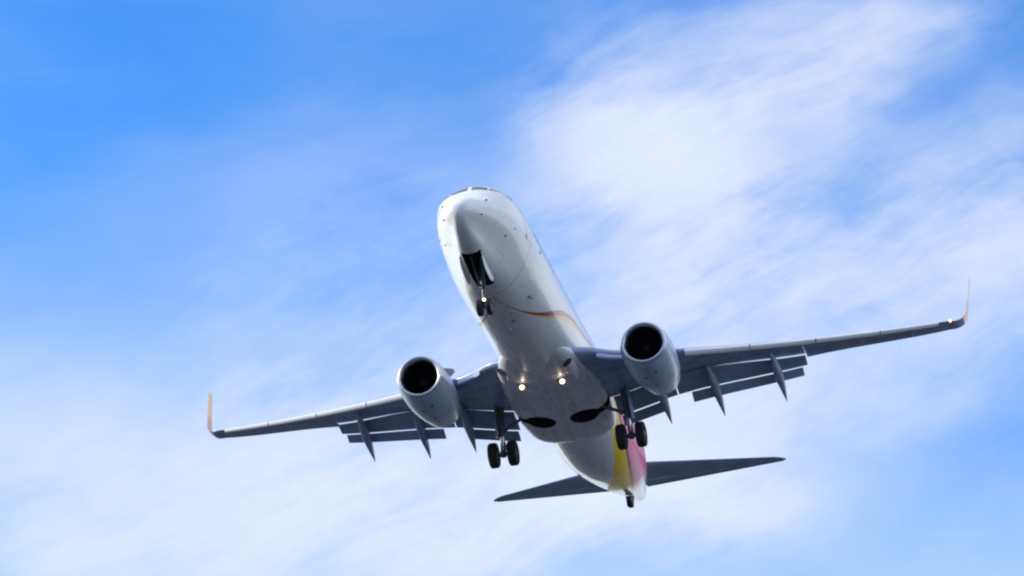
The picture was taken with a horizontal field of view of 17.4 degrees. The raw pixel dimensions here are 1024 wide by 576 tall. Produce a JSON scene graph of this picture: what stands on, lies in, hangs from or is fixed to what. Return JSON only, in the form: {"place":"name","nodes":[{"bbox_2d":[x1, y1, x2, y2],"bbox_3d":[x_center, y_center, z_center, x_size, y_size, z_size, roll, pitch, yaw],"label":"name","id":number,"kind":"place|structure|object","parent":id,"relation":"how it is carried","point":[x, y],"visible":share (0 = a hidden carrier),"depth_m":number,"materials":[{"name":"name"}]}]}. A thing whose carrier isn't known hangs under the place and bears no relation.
{"place":"outdoors","nodes":[
{"label":"outdoors","id":0,"kind":"place"},
{"bbox_2d":[0,0,1023,575],"label":"sky","id":1,"kind":"structure","parent":0,"point":[238,202],"materials":[{"name":"blue"}]},
{"bbox_2d":[207,186,969,507],"bbox_3d":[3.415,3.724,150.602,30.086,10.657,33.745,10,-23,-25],"label":"airliner","id":2,"kind":"object","parent":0,"point":[558,380],"visible":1,"depth_m":144.46,"materials":[{"name":"paint"}]},
{"bbox_2d":[459,255,470,284],"bbox_3d":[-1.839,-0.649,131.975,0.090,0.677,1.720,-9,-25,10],"label":"nose gear door","id":3,"kind":"structure","parent":2,"relation":"in","point":[467,276],"depth_m":131.87,"materials":[{"name":"white paint"}]},
{"bbox_2d":[481,252,493,280],"bbox_3d":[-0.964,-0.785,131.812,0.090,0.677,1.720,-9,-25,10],"label":"nose gear door","id":4,"kind":"structure","parent":2,"relation":"in","point":[487,269],"depth_m":131.63,"materials":[{"name":"white paint"}]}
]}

